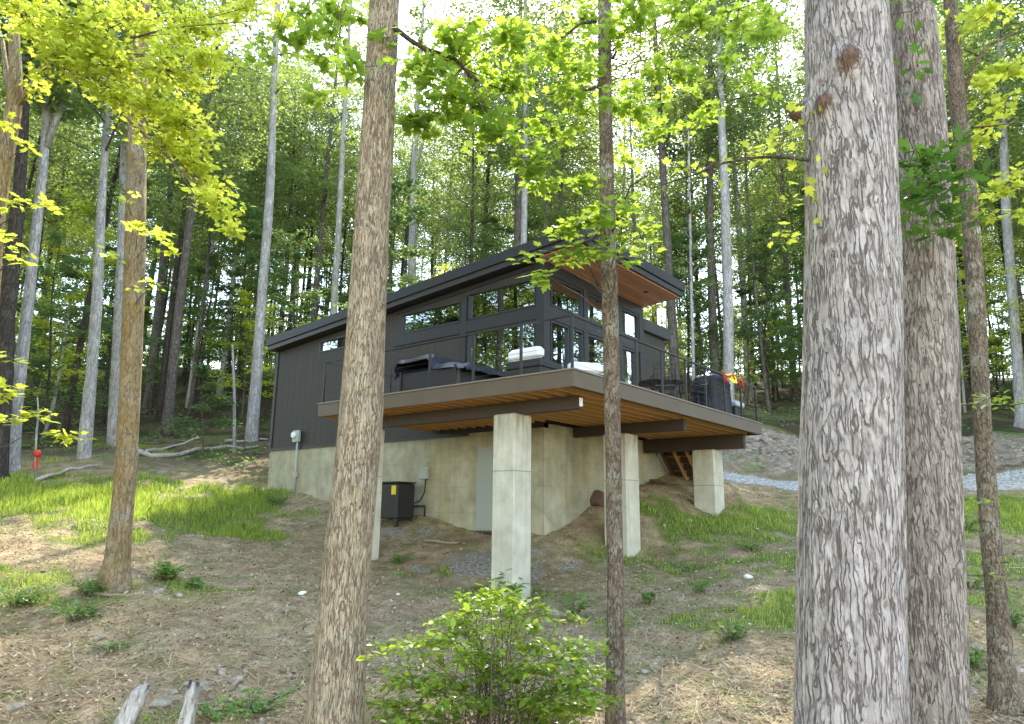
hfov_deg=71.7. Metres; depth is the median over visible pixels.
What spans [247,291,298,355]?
understory tree
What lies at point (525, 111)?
forest tree
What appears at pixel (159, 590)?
stone
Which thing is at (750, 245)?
forest tree
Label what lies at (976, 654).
plant
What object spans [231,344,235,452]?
bare sapling
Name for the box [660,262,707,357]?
understory tree
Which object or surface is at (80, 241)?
forest tree
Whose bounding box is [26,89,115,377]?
forest tree
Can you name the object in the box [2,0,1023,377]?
sky
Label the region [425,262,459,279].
understory tree
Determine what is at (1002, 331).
understory tree
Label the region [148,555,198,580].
plant
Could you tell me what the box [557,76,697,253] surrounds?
forest tree
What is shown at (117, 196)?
forest tree
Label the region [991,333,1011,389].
understory tree
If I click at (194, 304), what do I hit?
understory tree
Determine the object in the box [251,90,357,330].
forest tree
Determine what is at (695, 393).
patio chair
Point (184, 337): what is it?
understory tree
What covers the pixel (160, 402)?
forest tree
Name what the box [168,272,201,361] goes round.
understory tree
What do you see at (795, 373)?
understory tree
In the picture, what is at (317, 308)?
understory tree
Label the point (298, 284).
forest tree
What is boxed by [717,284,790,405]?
understory tree
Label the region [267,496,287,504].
plant
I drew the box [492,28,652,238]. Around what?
forest tree
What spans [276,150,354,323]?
forest tree
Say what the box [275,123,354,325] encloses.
forest tree
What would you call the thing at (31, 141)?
forest tree
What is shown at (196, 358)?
forest tree
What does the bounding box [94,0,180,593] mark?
maple tree
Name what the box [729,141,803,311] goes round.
forest tree
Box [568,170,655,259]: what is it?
forest tree
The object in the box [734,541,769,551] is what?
plant
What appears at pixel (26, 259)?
forest tree
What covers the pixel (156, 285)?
forest tree
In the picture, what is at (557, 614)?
stone
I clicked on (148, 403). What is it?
forest tree
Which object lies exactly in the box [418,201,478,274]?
forest tree
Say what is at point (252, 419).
forest tree
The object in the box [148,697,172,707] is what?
stone
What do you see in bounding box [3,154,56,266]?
forest tree
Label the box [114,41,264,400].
forest tree
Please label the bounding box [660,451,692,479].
wooden stairs
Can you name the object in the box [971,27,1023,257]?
forest tree
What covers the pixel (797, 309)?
understory tree
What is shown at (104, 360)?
understory tree
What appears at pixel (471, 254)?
forest tree
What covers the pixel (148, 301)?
understory tree
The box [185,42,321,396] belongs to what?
forest tree
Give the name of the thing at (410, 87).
forest tree
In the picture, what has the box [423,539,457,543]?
fallen branch
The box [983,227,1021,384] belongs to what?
forest tree
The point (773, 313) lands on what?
understory tree
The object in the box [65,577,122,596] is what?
plant
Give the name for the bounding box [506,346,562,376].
outdoor armchair
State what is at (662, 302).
forest tree
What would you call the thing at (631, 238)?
forest tree
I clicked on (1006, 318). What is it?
understory tree
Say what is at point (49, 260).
forest tree
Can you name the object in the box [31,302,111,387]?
understory tree
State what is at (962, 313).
forest tree
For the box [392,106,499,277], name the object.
forest tree
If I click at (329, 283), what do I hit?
forest tree
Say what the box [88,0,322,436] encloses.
forest tree
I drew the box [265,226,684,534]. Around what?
modern cabin
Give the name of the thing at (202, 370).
understory tree
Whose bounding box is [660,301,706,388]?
understory tree
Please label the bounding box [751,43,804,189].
forest tree
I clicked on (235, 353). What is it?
understory tree
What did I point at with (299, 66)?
forest tree
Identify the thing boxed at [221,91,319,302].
forest tree
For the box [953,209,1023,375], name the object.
understory tree
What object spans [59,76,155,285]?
forest tree
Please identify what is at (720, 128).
forest tree
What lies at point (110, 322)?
understory tree
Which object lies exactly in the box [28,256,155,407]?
understory tree
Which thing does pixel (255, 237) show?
understory tree
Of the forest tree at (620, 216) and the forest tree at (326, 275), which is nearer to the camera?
the forest tree at (620, 216)
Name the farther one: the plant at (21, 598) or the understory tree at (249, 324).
the understory tree at (249, 324)
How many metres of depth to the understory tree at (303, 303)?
67.16 m
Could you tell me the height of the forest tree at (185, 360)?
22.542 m
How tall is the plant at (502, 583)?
0.606 m
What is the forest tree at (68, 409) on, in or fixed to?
on the ground at (780, 462)
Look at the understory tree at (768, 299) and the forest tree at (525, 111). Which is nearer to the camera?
the forest tree at (525, 111)
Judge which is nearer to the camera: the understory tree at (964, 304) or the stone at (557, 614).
the stone at (557, 614)
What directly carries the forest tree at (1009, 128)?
on the ground at (780, 462)
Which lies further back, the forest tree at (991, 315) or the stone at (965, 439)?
the forest tree at (991, 315)
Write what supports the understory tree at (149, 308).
on the ground at (780, 462)
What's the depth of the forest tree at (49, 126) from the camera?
23.23 m
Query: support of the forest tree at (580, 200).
on the ground at (780, 462)
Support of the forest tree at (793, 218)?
on the ground at (780, 462)
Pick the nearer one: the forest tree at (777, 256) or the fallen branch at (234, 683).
the fallen branch at (234, 683)
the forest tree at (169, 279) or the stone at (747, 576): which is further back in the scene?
the forest tree at (169, 279)
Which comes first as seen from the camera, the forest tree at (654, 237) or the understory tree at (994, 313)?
the understory tree at (994, 313)
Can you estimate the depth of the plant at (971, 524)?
15.76 m
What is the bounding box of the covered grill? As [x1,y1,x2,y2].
[692,374,732,413]
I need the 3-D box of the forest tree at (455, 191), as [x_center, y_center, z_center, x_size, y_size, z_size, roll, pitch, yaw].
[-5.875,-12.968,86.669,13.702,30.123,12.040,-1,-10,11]
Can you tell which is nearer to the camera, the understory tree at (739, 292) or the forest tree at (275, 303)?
the understory tree at (739, 292)
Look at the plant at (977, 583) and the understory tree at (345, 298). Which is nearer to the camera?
the plant at (977, 583)
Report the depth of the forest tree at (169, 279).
68.60 m
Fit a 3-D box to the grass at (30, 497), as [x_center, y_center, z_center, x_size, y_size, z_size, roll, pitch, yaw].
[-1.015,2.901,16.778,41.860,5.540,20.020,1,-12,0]
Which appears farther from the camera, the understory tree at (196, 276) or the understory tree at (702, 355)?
the understory tree at (196, 276)
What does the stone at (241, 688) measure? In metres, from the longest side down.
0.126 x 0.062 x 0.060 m
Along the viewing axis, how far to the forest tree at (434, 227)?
66.20 m
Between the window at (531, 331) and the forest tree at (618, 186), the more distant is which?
the forest tree at (618, 186)
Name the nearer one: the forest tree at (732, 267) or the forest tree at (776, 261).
the forest tree at (776, 261)
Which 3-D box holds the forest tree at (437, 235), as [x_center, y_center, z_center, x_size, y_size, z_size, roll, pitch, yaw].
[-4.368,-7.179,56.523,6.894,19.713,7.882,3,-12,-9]
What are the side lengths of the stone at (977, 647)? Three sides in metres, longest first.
0.177 x 0.127 x 0.084 m
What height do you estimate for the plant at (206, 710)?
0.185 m
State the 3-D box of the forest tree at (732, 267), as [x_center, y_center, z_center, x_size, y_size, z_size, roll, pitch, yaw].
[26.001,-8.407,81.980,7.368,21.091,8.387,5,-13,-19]
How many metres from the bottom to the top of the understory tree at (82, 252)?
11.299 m
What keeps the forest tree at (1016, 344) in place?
on the ground at (780, 462)
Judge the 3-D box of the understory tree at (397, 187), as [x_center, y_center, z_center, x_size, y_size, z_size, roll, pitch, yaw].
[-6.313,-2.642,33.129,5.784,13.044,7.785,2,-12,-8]
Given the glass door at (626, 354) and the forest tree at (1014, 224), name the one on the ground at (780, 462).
the forest tree at (1014, 224)
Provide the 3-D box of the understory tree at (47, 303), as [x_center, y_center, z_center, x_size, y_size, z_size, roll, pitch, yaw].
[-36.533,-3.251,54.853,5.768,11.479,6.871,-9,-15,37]
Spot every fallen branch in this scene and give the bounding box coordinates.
[33,464,98,481]
[57,421,79,429]
[92,592,150,596]
[138,437,199,454]
[138,445,258,457]
[224,438,267,442]
[229,672,247,689]
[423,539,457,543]
[649,479,678,485]
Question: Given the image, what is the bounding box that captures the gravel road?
[723,469,1023,489]
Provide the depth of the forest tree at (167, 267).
52.50 m
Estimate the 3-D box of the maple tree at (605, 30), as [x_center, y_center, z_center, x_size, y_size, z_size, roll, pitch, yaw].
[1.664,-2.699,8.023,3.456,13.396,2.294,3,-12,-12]
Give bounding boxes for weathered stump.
[113,682,150,723]
[178,679,199,723]
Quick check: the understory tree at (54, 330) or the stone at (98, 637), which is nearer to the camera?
the stone at (98, 637)
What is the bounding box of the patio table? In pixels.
[638,378,683,392]
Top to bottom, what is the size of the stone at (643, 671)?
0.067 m
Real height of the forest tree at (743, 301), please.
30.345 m
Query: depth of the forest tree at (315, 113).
48.85 m
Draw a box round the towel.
[725,374,736,382]
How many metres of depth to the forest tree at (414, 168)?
39.33 m
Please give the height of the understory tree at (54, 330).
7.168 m
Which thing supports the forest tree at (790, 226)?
on the ground at (780, 462)
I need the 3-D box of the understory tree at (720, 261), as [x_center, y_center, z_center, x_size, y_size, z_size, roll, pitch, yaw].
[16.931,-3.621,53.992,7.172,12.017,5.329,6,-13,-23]
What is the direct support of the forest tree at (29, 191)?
on the ground at (780, 462)
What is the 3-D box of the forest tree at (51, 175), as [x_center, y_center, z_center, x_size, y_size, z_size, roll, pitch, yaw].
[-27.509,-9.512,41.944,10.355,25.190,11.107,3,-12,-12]
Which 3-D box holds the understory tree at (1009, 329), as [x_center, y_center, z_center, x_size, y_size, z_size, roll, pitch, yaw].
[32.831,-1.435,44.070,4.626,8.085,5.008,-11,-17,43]
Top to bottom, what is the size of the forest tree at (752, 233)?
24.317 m
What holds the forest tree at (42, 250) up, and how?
on the ground at (780, 462)
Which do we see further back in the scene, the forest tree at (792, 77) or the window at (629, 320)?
the forest tree at (792, 77)
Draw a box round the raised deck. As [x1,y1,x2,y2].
[317,367,762,598]
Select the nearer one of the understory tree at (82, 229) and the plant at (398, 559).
the plant at (398, 559)
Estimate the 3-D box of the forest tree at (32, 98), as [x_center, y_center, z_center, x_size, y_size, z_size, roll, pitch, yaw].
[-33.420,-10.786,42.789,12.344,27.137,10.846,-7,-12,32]
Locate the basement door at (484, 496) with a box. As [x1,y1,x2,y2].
[475,446,492,534]
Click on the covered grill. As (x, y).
(718, 402)
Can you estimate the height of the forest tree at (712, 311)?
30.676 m
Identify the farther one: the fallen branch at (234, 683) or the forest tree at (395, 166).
the forest tree at (395, 166)
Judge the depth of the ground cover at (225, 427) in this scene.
30.69 m
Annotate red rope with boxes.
[721,371,744,388]
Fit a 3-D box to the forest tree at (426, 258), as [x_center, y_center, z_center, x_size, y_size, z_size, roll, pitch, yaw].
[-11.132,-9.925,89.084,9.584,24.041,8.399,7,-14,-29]
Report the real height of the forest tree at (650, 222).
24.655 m
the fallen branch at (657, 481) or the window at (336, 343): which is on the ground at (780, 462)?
the fallen branch at (657, 481)
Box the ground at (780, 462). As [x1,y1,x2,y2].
[0,366,1023,723]
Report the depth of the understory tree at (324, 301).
70.01 m
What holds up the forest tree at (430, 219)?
on the ground at (780, 462)
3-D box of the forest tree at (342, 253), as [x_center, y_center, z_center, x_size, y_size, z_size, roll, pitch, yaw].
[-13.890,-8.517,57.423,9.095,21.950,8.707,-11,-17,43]
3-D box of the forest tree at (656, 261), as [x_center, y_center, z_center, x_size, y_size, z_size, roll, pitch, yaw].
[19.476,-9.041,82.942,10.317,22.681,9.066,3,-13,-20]
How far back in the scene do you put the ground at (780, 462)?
12.69 m
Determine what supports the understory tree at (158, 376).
on the ground at (780, 462)
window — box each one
[319,335,345,352]
[401,301,460,333]
[467,319,535,371]
[468,278,535,319]
[551,276,582,316]
[551,320,568,368]
[569,327,583,361]
[587,292,601,324]
[588,334,602,373]
[621,308,638,339]
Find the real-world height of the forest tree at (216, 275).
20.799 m
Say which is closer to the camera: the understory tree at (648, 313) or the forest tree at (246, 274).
the understory tree at (648, 313)
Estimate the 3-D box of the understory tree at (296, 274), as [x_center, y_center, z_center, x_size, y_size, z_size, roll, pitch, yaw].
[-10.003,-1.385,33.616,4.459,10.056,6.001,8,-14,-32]
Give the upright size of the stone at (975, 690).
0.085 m
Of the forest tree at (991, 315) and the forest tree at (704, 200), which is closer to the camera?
the forest tree at (704, 200)
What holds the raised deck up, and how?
on the ground at (780, 462)
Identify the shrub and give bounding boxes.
[356,580,623,723]
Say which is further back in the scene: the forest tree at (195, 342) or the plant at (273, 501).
the forest tree at (195, 342)
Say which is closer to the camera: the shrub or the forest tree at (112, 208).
the shrub
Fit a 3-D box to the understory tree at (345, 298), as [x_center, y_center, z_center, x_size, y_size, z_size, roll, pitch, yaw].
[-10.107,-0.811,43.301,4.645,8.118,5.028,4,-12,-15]
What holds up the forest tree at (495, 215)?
on the ground at (780, 462)
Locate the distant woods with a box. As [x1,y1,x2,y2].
[16,292,1010,378]
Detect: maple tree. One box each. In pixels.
[0,0,308,447]
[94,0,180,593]
[506,0,794,723]
[938,0,1023,716]
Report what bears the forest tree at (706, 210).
on the ground at (780, 462)
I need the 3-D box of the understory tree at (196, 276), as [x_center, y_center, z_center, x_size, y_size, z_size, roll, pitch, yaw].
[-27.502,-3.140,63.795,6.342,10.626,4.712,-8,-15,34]
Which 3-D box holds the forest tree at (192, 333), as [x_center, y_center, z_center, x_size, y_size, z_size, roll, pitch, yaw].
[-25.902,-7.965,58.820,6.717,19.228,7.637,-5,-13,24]
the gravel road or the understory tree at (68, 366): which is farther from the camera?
the understory tree at (68, 366)
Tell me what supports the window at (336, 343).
in the modern cabin
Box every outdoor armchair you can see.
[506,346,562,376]
[567,362,602,375]
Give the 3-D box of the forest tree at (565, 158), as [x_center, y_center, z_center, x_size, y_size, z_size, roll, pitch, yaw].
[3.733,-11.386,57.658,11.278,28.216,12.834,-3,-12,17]
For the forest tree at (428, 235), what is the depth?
86.58 m
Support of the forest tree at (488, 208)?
on the ground at (780, 462)
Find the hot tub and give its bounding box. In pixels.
[394,354,505,391]
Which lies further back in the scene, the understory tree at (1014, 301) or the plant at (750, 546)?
the understory tree at (1014, 301)
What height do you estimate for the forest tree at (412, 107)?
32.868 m
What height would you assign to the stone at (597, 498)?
0.438 m
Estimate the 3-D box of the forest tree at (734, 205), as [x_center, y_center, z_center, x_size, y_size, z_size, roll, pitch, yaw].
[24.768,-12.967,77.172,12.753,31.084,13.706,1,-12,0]
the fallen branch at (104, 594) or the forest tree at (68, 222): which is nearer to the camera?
the fallen branch at (104, 594)
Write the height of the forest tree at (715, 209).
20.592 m
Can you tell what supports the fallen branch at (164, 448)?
on the ground at (780, 462)
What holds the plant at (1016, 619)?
on the ground at (780, 462)
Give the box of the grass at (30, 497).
[0,425,1023,723]
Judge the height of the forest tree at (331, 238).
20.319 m
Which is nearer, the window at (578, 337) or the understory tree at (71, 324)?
the window at (578, 337)
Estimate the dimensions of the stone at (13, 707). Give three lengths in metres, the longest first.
0.181 x 0.113 x 0.094 m
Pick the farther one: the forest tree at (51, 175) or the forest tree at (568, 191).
the forest tree at (568, 191)
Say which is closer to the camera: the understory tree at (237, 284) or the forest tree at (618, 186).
the understory tree at (237, 284)
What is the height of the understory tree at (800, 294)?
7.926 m
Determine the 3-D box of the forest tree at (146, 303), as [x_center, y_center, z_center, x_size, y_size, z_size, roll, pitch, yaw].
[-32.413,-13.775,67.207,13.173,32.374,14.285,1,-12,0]
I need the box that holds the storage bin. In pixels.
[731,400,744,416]
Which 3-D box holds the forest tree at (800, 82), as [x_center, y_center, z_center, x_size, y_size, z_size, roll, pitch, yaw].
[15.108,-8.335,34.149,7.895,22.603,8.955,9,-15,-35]
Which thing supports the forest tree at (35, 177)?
on the ground at (780, 462)
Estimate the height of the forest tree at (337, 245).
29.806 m
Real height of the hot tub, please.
0.929 m
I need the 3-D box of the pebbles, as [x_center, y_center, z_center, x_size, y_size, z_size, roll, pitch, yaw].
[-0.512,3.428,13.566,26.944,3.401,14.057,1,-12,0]
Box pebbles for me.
[0,483,1022,723]
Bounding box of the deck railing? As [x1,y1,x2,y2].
[322,313,757,421]
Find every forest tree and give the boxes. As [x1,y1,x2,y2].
[0,0,132,478]
[0,0,170,470]
[0,8,68,168]
[0,16,39,124]
[0,26,119,312]
[0,37,149,269]
[0,64,67,218]
[0,71,84,241]
[1,0,280,442]
[1,69,119,399]
[2,146,92,336]
[3,115,90,243]
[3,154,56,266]
[15,176,67,337]
[23,116,116,383]
[24,0,198,458]
[24,128,112,252]
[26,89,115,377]
[40,220,105,323]
[41,161,98,297]
[46,129,147,396]
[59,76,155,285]
[64,0,221,446]
[77,120,179,366]
[81,0,314,413]
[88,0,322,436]
[89,179,157,276]
[98,15,310,421]
[103,208,152,363]
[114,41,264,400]
[114,74,216,337]
[116,156,196,330]
[120,37,288,414]
[145,235,171,366]
[146,153,209,387]
[146,167,159,293]
[147,46,322,407]
[147,186,228,375]
[149,188,215,296]
[164,201,240,377]
[166,192,231,330]
[176,80,320,391]
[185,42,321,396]
[188,160,253,385]
[192,171,273,372]
[219,189,275,360]
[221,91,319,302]
[221,92,320,383]
[224,129,328,346]
[232,57,361,399]
[238,154,322,372]
[239,41,341,382]
[240,40,363,327]
[244,0,299,441]
[245,0,418,320]
[246,81,359,321]
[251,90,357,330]
[270,206,305,364]
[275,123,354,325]
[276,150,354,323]
[278,235,315,289]
[295,227,332,321]
[299,167,355,312]
[300,130,408,308]
[302,208,346,313]
[306,198,351,314]
[307,76,442,240]
[309,190,403,305]
[316,150,399,306]
[320,0,367,314]
[333,38,475,285]
[333,196,401,290]
[345,94,445,291]
[351,146,441,277]
[388,145,454,284]
[388,169,430,278]
[391,63,543,263]
[391,106,492,271]
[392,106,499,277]
[394,200,451,280]
[399,0,442,285]
[401,0,639,246]
[401,202,454,274]
[403,158,463,272]
[409,0,578,258]
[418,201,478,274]
[420,154,503,274]
[421,0,635,244]
[423,191,467,269]
[428,139,505,233]
[434,179,513,267]
[436,169,513,263]
[443,171,513,259]
[446,151,514,256]
[455,103,617,245]
[471,1,629,235]
[480,111,598,246]
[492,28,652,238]
[494,103,621,236]
[500,64,618,222]
[527,115,628,241]
[537,149,616,232]
[538,0,773,398]
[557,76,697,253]
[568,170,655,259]
[573,0,803,374]
[577,68,683,245]
[578,149,646,244]
[598,214,653,260]
[613,33,759,375]
[615,61,760,376]
[622,189,679,322]
[627,151,676,320]
[627,168,672,323]
[637,0,798,400]
[638,210,707,377]
[642,218,664,326]
[643,200,700,376]
[645,83,779,368]
[649,105,776,375]
[652,231,680,374]
[653,0,803,401]
[659,119,722,380]
[679,74,803,413]
[693,117,770,257]
[699,11,804,401]
[701,116,800,384]
[714,211,745,305]
[719,128,803,387]
[720,168,798,377]
[720,179,791,377]
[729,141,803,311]
[734,188,803,290]
[734,224,790,373]
[743,90,804,254]
[743,127,804,305]
[745,127,804,342]
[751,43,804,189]
[757,0,804,188]
[782,247,802,325]
[787,0,1022,405]
[788,55,997,174]
[935,0,1023,428]
[936,0,1013,297]
[936,0,1023,154]
[939,0,1023,359]
[940,9,1023,264]
[941,20,1023,323]
[941,41,1023,317]
[942,54,1015,398]
[951,183,994,356]
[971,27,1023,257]
[978,118,1023,276]
[978,126,1023,272]
[979,185,1023,320]
[982,169,1023,288]
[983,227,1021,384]
[983,236,1001,375]
[993,126,1023,266]
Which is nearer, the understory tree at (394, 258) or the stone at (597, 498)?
the stone at (597, 498)
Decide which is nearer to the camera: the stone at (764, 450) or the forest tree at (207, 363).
the stone at (764, 450)
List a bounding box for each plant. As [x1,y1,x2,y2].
[0,585,55,607]
[45,600,113,621]
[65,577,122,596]
[93,640,133,652]
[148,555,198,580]
[178,700,242,722]
[182,576,209,588]
[216,681,304,719]
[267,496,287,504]
[383,553,413,564]
[486,568,544,595]
[546,591,597,620]
[628,587,662,603]
[673,562,707,572]
[687,577,707,592]
[703,618,754,643]
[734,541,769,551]
[964,517,978,530]
[967,576,982,587]
[969,642,986,670]
[1009,606,1023,628]
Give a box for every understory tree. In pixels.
[1,217,33,343]
[3,184,116,437]
[14,225,108,446]
[15,220,87,401]
[15,253,74,361]
[15,301,65,403]
[16,297,63,368]
[26,307,108,429]
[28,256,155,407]
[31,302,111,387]
[32,172,190,423]
[47,272,110,365]
[52,290,83,370]
[62,267,153,397]
[98,308,166,379]
[99,341,110,379]
[103,280,165,362]
[104,283,164,340]
[142,342,163,381]
[143,251,254,408]
[143,306,162,356]
[159,361,243,455]
[160,272,220,385]
[164,248,222,373]
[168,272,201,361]
[169,202,290,418]
[180,274,222,363]
[180,307,225,364]
[190,266,255,372]
[192,299,223,360]
[196,287,278,419]
[203,302,254,392]
[205,270,253,379]
[211,317,270,376]
[219,251,302,367]
[236,331,273,376]
[242,227,338,376]
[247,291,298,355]
[248,277,303,380]
[264,280,288,372]
[272,287,296,369]
[277,257,347,330]
[286,288,324,329]
[298,283,329,321]
[300,277,349,324]
[308,173,441,319]
[310,282,330,316]
[318,260,350,310]
[327,292,348,308]
[351,239,404,293]
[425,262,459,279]
[473,214,513,260]
[497,214,553,251]
[643,303,684,371]
[647,194,754,401]
[652,248,751,371]
[659,225,748,374]
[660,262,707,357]
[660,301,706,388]
[676,291,690,377]
[678,317,706,373]
[702,243,766,387]
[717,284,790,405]
[717,301,756,383]
[722,222,802,410]
[733,241,802,401]
[735,273,801,400]
[735,294,801,402]
[735,316,754,376]
[738,258,793,390]
[749,178,804,362]
[753,302,802,392]
[775,331,802,382]
[776,288,802,369]
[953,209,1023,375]
[954,213,1023,412]
[964,338,1013,409]
[965,265,1011,392]
[968,335,1011,378]
[983,253,1008,385]
[989,264,1023,334]
[989,285,1023,364]
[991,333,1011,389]
[996,290,1023,357]
[999,287,1023,365]
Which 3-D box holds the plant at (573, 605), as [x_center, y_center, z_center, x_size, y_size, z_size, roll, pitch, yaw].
[0.948,3.748,10.942,0.757,0.487,0.548,5,-13,-20]
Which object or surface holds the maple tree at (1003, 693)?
on the ground at (780, 462)
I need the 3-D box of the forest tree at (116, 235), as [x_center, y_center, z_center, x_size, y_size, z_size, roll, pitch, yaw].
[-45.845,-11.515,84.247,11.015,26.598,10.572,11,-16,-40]
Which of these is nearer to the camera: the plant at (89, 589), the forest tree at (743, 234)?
the plant at (89, 589)
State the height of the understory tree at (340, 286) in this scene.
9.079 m
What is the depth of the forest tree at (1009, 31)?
29.92 m
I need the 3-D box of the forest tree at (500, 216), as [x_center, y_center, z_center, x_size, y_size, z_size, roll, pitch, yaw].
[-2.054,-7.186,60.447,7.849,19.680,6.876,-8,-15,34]
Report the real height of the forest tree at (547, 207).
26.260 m
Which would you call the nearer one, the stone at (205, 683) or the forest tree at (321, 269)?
the stone at (205, 683)
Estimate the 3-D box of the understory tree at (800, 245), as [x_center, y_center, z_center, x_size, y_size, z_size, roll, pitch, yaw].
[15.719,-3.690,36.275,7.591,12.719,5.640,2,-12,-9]
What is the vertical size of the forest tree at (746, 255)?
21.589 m
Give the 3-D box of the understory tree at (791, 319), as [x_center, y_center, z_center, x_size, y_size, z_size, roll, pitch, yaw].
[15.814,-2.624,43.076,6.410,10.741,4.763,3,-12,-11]
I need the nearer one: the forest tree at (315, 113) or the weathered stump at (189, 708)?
the weathered stump at (189, 708)
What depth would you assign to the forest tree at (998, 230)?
44.44 m
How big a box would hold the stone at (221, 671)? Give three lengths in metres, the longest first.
0.175 x 0.123 x 0.104 m
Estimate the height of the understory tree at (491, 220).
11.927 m
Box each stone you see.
[7,702,25,711]
[94,635,102,639]
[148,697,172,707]
[153,588,165,593]
[169,689,177,694]
[200,681,209,689]
[217,668,227,675]
[228,676,243,683]
[236,686,247,690]
[549,608,566,618]
[590,490,603,506]
[640,669,648,673]
[743,574,752,578]
[760,447,769,453]
[762,437,772,442]
[774,679,781,684]
[962,436,970,442]
[970,686,978,693]
[972,644,983,650]
[1016,666,1023,672]
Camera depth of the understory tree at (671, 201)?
39.12 m
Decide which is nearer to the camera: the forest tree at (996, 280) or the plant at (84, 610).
the plant at (84, 610)
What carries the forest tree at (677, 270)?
on the ground at (780, 462)
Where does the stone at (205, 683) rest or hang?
on the ground at (780, 462)
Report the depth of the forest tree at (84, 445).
25.05 m
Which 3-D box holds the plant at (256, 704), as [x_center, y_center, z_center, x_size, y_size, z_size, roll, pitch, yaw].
[-2.569,3.473,7.235,0.859,0.226,1.073,4,-13,-16]
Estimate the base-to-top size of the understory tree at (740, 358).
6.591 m
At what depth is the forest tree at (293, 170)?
43.30 m
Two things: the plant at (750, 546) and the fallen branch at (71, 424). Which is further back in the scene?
the fallen branch at (71, 424)
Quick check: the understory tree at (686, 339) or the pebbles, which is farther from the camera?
the understory tree at (686, 339)
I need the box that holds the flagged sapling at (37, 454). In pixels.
[31,397,41,478]
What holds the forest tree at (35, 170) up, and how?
on the ground at (780, 462)
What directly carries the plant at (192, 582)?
on the ground at (780, 462)
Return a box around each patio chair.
[650,361,676,397]
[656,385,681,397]
[679,370,710,407]
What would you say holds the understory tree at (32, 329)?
on the ground at (780, 462)
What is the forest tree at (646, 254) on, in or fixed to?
on the ground at (780, 462)
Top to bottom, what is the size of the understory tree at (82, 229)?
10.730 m
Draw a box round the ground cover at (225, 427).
[21,385,1013,473]
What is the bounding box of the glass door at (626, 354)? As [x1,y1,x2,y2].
[622,347,634,384]
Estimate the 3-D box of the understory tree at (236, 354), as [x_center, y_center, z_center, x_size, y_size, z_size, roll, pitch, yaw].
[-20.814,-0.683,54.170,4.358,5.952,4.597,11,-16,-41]
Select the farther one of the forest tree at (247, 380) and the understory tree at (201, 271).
the forest tree at (247, 380)
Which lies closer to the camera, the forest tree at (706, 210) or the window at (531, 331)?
the window at (531, 331)
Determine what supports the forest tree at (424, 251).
on the ground at (780, 462)
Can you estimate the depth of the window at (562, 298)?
17.60 m
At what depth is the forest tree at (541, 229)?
47.11 m
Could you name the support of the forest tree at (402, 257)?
on the ground at (780, 462)
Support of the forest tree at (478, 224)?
on the ground at (780, 462)
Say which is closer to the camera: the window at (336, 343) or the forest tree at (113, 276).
the window at (336, 343)
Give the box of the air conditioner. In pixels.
[381,481,415,526]
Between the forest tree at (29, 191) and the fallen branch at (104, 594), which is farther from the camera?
the forest tree at (29, 191)
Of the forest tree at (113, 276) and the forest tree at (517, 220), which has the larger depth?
the forest tree at (113, 276)
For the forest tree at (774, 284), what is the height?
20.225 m
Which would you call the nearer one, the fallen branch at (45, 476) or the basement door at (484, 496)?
the basement door at (484, 496)
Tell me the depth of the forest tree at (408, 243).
79.38 m
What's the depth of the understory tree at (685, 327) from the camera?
41.99 m
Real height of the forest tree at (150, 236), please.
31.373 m
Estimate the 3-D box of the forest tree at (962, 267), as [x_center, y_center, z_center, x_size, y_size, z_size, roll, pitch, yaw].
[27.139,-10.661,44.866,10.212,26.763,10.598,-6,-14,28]
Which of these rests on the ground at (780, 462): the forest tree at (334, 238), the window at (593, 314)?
the forest tree at (334, 238)
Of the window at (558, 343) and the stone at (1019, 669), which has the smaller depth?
the stone at (1019, 669)
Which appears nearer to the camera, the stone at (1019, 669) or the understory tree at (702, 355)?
the stone at (1019, 669)
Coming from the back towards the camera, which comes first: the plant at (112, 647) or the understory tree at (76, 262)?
the understory tree at (76, 262)
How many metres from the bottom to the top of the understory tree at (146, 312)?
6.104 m
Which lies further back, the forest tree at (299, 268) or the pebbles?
the forest tree at (299, 268)
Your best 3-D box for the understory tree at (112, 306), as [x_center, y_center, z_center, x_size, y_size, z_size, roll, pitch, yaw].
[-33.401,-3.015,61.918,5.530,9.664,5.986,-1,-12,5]
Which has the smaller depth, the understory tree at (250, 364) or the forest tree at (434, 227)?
the understory tree at (250, 364)
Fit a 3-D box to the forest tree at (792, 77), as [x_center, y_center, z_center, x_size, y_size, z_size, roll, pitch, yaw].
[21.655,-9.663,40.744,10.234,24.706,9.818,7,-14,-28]
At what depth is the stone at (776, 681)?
7.91 m
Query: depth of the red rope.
17.01 m
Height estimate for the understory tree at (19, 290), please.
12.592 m
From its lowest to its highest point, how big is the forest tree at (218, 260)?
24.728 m
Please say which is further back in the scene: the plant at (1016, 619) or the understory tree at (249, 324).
the understory tree at (249, 324)
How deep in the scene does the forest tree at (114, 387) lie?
28.02 m
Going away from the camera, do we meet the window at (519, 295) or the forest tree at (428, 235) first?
the window at (519, 295)
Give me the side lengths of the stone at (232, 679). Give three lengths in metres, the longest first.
0.181 x 0.138 x 0.090 m
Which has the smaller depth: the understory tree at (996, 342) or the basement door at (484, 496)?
the basement door at (484, 496)
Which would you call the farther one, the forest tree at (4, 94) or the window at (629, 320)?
the forest tree at (4, 94)
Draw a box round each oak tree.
[237,0,564,723]
[650,0,909,723]
[889,0,999,723]
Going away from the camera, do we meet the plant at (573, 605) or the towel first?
the plant at (573, 605)
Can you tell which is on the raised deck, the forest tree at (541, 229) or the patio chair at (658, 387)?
the patio chair at (658, 387)
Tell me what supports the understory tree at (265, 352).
on the ground at (780, 462)
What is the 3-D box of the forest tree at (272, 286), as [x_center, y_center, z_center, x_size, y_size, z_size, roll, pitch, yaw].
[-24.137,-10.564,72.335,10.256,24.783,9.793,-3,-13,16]

